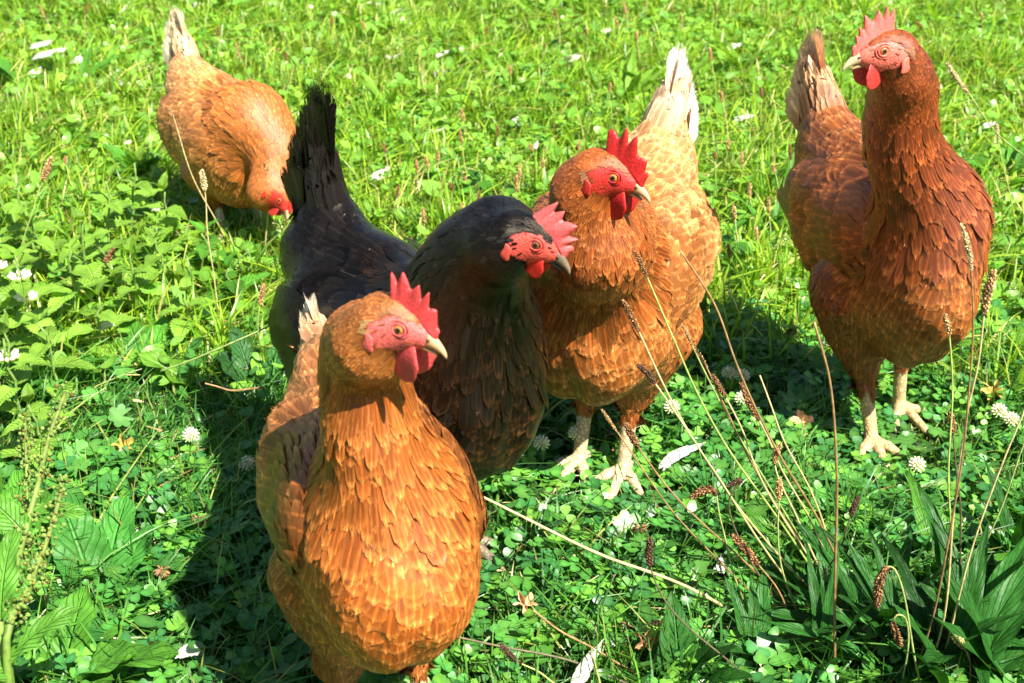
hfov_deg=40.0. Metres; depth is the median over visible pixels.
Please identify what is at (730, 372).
clover flower
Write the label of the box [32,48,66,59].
fallen feather
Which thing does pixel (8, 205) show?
dead nettle
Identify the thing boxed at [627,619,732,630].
ribwort stalk
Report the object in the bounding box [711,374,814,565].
ribwort stalk
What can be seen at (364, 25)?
ribwort stalk
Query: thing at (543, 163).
ribwort stalk
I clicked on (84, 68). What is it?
plantain plant
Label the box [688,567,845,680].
plantain plant
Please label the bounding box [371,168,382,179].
fallen feather
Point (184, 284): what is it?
dead nettle
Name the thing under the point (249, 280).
dead nettle
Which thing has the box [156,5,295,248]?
hen
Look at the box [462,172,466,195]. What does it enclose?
ribwort stalk
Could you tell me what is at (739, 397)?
clover flower
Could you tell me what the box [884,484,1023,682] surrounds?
plantain plant
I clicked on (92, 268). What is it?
dead nettle
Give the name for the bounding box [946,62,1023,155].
ribwort stalk
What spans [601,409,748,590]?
ribwort stalk
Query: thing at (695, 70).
plantain plant
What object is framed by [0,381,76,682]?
curled dock
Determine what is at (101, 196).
dead nettle
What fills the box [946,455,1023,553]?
plantain plant
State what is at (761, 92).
ribwort stalk
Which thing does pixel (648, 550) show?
ribwort stalk
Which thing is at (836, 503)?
ribwort stalk
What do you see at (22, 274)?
dead nettle
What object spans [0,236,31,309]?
dead nettle
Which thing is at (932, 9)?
plantain plant
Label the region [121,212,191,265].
dead nettle
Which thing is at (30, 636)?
curled dock
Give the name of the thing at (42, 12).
ribwort stalk
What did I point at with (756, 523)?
plantain plant
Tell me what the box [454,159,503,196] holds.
dead nettle
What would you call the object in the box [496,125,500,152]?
ribwort stalk
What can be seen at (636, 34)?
ribwort stalk
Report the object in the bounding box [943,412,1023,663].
ribwort stalk
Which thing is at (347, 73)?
fallen feather
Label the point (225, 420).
clover
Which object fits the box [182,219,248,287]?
dead nettle
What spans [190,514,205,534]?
clover flower
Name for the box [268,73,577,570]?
hen
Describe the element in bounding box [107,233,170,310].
dead nettle
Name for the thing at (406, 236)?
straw
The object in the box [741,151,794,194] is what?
plantain plant
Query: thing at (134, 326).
dock plant
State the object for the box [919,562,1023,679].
plantain plant
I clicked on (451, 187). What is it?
ribwort stalk
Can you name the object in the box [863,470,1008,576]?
plantain plant
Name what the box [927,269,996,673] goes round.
ribwort stalk
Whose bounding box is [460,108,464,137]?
ribwort stalk
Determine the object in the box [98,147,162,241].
dead nettle
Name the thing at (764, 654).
clover
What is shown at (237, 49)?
ribwort stalk
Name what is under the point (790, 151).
ribwort stalk
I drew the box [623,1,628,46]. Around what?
ribwort stalk
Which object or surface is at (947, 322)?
ribwort stalk
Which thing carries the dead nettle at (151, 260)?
on the ground at (720, 576)
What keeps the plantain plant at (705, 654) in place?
on the ground at (720, 576)
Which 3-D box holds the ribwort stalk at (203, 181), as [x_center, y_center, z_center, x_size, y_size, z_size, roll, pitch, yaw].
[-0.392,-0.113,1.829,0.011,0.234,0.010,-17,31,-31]
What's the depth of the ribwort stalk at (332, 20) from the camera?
3.10 m
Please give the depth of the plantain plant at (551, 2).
3.46 m
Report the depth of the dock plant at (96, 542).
1.36 m
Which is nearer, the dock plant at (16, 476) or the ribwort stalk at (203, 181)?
the dock plant at (16, 476)
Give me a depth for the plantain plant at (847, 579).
1.28 m
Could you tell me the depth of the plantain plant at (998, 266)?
2.08 m
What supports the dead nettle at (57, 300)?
on the ground at (720, 576)
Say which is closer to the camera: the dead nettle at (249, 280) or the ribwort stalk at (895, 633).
the ribwort stalk at (895, 633)
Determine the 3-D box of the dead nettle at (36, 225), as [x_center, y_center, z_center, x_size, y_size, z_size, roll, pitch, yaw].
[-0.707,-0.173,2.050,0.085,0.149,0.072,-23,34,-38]
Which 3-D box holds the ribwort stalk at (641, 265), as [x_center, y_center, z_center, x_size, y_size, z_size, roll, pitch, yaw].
[0.203,0.088,1.242,0.220,0.389,0.012,-6,27,-12]
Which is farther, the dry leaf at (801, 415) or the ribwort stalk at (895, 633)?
the dry leaf at (801, 415)
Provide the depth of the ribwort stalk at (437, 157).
2.32 m
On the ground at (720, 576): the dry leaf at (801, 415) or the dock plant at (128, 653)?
the dock plant at (128, 653)
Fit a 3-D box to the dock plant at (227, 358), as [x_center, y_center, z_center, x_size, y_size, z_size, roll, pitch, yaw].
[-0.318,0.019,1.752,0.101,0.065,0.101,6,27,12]
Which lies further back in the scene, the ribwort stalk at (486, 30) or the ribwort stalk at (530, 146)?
the ribwort stalk at (486, 30)
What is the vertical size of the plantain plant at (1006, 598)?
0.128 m
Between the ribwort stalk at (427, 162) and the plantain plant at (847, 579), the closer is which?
the plantain plant at (847, 579)
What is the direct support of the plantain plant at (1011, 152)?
on the ground at (720, 576)
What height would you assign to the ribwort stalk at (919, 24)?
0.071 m
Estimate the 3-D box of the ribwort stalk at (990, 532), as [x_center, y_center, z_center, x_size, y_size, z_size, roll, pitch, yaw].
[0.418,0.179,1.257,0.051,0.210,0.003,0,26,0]
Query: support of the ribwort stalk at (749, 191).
on the ground at (720, 576)
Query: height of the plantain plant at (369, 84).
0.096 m
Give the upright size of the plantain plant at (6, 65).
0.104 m
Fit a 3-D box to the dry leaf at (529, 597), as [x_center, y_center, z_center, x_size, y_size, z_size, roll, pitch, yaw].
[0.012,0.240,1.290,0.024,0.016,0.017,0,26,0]
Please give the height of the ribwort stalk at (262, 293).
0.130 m
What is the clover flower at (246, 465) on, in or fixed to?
on the ground at (720, 576)
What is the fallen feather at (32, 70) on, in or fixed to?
on the ground at (720, 576)
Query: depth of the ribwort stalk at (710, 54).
2.67 m
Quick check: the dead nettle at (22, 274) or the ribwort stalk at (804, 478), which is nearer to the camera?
the ribwort stalk at (804, 478)
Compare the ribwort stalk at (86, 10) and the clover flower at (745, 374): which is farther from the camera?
the ribwort stalk at (86, 10)
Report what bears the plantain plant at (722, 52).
on the ground at (720, 576)
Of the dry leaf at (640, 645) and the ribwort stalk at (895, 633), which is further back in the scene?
the dry leaf at (640, 645)
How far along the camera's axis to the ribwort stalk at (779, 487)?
1.24 m
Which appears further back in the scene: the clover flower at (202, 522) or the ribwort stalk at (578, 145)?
the ribwort stalk at (578, 145)
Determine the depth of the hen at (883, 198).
1.45 m
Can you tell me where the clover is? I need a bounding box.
[0,0,1023,682]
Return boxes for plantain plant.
[0,57,75,88]
[24,46,120,85]
[86,143,160,176]
[224,0,265,12]
[343,65,437,119]
[470,52,546,97]
[478,0,525,11]
[507,0,562,24]
[561,0,648,17]
[578,46,666,103]
[618,51,730,110]
[656,591,751,682]
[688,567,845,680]
[693,540,873,682]
[708,34,792,76]
[720,193,790,242]
[721,503,848,572]
[740,526,1023,681]
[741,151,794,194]
[742,521,851,651]
[771,516,1023,682]
[826,520,1023,682]
[831,59,849,85]
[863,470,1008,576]
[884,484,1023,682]
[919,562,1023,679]
[926,0,987,23]
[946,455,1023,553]
[954,132,1023,185]
[988,233,1023,269]
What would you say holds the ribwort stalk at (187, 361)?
on the ground at (720, 576)
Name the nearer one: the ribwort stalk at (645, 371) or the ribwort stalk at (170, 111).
the ribwort stalk at (645, 371)
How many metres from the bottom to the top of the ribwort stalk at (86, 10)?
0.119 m
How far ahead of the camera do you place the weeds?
2.02 m
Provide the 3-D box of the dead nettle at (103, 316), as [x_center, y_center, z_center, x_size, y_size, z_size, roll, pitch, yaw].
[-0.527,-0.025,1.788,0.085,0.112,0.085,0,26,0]
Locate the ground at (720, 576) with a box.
[0,0,1023,682]
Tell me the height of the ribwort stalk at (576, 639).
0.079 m
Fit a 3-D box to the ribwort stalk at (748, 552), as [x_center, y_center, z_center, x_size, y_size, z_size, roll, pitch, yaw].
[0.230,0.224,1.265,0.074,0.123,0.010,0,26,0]
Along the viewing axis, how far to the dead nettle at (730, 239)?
2.03 m
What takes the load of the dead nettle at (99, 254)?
on the ground at (720, 576)
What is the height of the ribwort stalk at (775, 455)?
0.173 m
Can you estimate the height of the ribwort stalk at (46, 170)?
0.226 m
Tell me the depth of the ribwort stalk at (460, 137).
2.40 m
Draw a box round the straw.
[0,0,1023,682]
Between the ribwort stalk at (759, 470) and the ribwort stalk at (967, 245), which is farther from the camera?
the ribwort stalk at (759, 470)
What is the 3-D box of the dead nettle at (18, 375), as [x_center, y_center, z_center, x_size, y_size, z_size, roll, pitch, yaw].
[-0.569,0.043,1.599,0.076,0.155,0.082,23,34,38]
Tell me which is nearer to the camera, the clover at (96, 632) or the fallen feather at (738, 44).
the clover at (96, 632)
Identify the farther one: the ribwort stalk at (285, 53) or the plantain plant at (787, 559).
the ribwort stalk at (285, 53)
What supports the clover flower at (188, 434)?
on the ground at (720, 576)
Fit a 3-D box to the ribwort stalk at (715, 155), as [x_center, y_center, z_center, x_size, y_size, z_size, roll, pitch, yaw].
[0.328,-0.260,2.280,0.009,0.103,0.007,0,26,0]
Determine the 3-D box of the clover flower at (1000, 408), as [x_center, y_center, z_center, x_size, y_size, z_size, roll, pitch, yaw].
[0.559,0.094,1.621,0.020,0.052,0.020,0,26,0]
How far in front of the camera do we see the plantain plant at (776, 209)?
2.17 m
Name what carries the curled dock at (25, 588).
on the ground at (720, 576)
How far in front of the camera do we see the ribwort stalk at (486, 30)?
3.13 m
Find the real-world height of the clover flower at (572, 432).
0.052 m
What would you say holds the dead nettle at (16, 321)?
on the ground at (720, 576)
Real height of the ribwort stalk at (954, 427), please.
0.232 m
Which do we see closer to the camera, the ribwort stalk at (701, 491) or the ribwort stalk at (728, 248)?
the ribwort stalk at (701, 491)
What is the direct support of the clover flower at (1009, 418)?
on the ground at (720, 576)
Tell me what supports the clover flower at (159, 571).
on the ground at (720, 576)
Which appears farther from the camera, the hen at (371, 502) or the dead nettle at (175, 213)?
the dead nettle at (175, 213)
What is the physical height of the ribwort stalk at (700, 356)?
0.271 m
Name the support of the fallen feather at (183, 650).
on the ground at (720, 576)
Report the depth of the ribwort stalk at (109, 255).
1.87 m
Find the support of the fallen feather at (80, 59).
on the ground at (720, 576)
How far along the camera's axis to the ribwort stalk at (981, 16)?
3.07 m
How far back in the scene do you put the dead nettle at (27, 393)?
1.53 m
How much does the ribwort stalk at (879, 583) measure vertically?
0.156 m
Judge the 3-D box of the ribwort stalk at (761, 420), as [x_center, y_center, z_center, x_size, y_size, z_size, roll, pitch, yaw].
[0.236,0.083,1.271,0.195,0.371,0.005,-4,26,-8]
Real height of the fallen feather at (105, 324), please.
0.011 m
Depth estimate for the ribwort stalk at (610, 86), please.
2.65 m
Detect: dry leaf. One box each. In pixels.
[110,434,133,450]
[512,591,538,614]
[635,629,657,650]
[790,410,813,429]
[980,379,1003,399]
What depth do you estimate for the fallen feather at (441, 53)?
3.08 m
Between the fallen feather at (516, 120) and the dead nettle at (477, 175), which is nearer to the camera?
the dead nettle at (477, 175)
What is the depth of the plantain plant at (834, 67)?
2.90 m
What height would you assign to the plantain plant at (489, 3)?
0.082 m
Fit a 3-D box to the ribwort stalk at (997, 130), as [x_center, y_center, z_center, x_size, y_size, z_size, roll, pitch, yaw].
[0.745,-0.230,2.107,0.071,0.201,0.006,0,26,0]
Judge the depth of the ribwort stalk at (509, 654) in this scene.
1.20 m
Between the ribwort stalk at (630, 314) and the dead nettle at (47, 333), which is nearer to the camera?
the ribwort stalk at (630, 314)
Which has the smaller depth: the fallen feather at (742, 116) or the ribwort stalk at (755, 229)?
the ribwort stalk at (755, 229)
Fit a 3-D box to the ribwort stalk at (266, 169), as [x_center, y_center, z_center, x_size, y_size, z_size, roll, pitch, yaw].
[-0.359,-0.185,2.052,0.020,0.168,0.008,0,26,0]
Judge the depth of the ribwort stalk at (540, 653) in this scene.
1.21 m
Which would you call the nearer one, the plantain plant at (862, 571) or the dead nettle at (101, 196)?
the plantain plant at (862, 571)
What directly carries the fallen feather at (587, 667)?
on the ground at (720, 576)
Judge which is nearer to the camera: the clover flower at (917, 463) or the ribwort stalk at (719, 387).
the ribwort stalk at (719, 387)
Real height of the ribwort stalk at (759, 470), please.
0.283 m
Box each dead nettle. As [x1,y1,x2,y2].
[0,159,27,240]
[0,174,66,259]
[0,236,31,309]
[0,241,72,333]
[0,242,87,368]
[0,291,49,386]
[0,312,68,425]
[0,383,98,471]
[9,305,96,405]
[12,209,77,281]
[44,234,112,322]
[51,206,118,302]
[56,276,140,357]
[73,222,144,293]
[84,162,138,273]
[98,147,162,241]
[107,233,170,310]
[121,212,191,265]
[127,171,205,260]
[134,227,195,294]
[158,275,219,341]
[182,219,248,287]
[207,251,270,315]
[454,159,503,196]
[715,219,756,280]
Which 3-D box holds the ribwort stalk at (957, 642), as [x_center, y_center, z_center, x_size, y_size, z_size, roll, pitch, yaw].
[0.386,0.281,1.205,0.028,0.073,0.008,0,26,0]
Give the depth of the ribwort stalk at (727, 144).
2.35 m
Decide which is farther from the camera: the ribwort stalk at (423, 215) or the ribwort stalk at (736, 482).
the ribwort stalk at (423, 215)
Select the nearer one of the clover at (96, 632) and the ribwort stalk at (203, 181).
the clover at (96, 632)
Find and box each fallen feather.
[28,66,41,76]
[29,40,51,48]
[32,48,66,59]
[70,55,82,62]
[97,320,113,330]
[175,644,201,658]
[342,65,351,78]
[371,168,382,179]
[435,50,448,57]
[511,116,521,125]
[560,54,580,61]
[571,639,603,682]
[658,442,706,470]
[716,556,724,573]
[727,43,740,49]
[733,114,754,120]
[983,121,996,127]
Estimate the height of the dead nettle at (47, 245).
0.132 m
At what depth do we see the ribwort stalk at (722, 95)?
2.42 m
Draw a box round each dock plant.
[3,470,50,559]
[38,586,192,682]
[41,489,216,614]
[79,313,187,371]
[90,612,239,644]
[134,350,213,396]
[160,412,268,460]
[214,326,282,392]
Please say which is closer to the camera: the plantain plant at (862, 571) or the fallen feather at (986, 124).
the plantain plant at (862, 571)
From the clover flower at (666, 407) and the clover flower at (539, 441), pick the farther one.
the clover flower at (666, 407)
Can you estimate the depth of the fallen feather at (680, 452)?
1.53 m
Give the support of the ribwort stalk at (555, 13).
on the ground at (720, 576)
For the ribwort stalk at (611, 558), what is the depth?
1.27 m
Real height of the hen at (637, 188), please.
0.454 m
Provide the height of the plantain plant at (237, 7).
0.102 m
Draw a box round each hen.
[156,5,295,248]
[254,272,488,682]
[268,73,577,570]
[530,43,721,499]
[776,6,994,469]
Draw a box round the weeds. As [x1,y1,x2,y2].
[0,0,1023,682]
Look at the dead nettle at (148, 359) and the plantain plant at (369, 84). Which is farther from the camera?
the plantain plant at (369, 84)
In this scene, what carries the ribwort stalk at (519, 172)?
on the ground at (720, 576)
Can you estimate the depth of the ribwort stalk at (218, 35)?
3.09 m
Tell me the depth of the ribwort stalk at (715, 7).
3.15 m
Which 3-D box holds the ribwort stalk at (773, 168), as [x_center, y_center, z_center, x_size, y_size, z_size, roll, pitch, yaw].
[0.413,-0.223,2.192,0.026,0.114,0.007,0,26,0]
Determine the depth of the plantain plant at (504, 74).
2.87 m
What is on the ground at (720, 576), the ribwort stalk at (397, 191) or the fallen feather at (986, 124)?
the ribwort stalk at (397, 191)
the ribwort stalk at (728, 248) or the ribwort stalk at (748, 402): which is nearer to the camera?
the ribwort stalk at (748, 402)
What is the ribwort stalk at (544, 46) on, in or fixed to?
on the ground at (720, 576)
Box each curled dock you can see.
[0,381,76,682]
[0,410,86,682]
[0,474,74,682]
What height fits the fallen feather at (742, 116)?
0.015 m
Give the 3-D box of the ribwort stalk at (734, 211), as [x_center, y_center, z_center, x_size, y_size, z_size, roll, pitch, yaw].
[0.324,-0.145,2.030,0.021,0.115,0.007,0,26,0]
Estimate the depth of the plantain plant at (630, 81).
2.83 m
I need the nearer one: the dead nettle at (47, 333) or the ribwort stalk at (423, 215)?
the dead nettle at (47, 333)
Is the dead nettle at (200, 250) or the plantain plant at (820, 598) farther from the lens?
the dead nettle at (200, 250)
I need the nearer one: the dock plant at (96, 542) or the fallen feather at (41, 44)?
the dock plant at (96, 542)
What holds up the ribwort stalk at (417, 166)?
on the ground at (720, 576)
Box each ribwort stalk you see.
[9,155,53,285]
[39,6,51,33]
[60,247,116,318]
[64,155,81,203]
[84,3,88,46]
[160,326,267,371]
[167,106,225,237]
[199,169,220,322]
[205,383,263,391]
[217,25,221,58]
[235,43,251,79]
[257,283,265,353]
[264,160,268,253]
[284,52,288,100]
[330,17,333,50]
[361,21,368,43]
[383,143,387,170]
[392,184,399,233]
[415,159,420,203]
[421,207,425,234]
[424,155,429,179]
[436,152,444,194]
[448,182,453,199]
[458,130,466,172]
[459,636,626,682]
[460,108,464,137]
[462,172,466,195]
[480,26,488,55]
[484,496,733,612]
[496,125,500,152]
[499,642,554,682]
[509,64,511,94]
[515,175,518,197]
[517,165,521,200]
[529,143,537,168]
[532,609,644,676]
[541,158,544,193]
[542,43,545,76]
[553,8,559,44]
[577,139,580,153]
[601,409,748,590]
[608,82,611,122]
[621,299,807,585]
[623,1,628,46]
[623,421,794,609]
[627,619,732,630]
[632,249,825,589]
[635,30,640,68]
[635,363,799,594]
[644,536,754,682]
[679,250,839,561]
[682,325,804,546]
[689,485,745,606]
[692,344,801,543]
[709,47,718,113]
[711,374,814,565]
[713,151,716,194]
[714,2,716,33]
[720,91,729,151]
[724,139,729,178]
[726,243,730,311]
[726,477,782,608]
[731,533,792,622]
[732,204,739,260]
[738,152,743,188]
[739,381,824,548]
[747,182,754,221]
[754,226,758,252]
[759,86,762,134]
[759,375,825,528]
[766,196,770,244]
[771,164,781,228]
[772,442,820,567]
[775,477,796,610]
[788,144,792,168]
[809,495,860,614]
[813,322,837,672]
[872,565,920,682]
[889,614,909,682]
[915,21,930,42]
[917,223,973,665]
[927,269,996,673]
[942,313,952,612]
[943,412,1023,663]
[945,443,1023,620]
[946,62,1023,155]
[947,411,961,566]
[951,634,970,682]
[980,12,984,46]
[995,123,1018,236]
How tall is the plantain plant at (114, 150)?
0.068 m
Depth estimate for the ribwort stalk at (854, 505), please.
1.24 m
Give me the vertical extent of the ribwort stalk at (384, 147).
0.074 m
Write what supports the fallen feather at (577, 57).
on the ground at (720, 576)
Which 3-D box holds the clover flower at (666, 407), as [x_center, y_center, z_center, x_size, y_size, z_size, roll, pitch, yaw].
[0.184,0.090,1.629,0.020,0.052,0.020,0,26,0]
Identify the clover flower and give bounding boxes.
[153,565,170,589]
[182,427,198,450]
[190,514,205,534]
[238,455,255,481]
[533,435,549,464]
[568,425,579,439]
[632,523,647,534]
[663,399,679,425]
[721,366,736,379]
[734,368,749,382]
[734,390,745,404]
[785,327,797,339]
[907,456,925,477]
[990,403,1006,440]
[1002,411,1019,446]
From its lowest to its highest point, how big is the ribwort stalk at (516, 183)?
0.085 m
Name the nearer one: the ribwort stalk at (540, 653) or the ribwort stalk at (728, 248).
the ribwort stalk at (540, 653)
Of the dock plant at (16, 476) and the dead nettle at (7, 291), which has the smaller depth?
the dock plant at (16, 476)
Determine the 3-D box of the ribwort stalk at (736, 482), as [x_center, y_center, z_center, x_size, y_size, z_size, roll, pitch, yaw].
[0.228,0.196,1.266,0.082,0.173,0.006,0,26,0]
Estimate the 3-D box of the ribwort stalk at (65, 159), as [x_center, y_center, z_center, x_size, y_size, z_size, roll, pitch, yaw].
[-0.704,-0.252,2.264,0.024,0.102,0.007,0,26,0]
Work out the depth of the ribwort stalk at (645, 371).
1.25 m
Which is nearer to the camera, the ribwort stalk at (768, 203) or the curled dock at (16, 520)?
the curled dock at (16, 520)
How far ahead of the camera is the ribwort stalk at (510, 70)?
2.77 m
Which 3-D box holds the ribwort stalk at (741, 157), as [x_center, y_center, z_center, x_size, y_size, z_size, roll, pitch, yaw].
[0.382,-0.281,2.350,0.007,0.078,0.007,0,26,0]
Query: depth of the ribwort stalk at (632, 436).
1.22 m
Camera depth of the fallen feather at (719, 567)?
1.34 m
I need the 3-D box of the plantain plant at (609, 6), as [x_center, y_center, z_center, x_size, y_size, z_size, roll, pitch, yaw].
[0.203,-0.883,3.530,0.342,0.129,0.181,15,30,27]

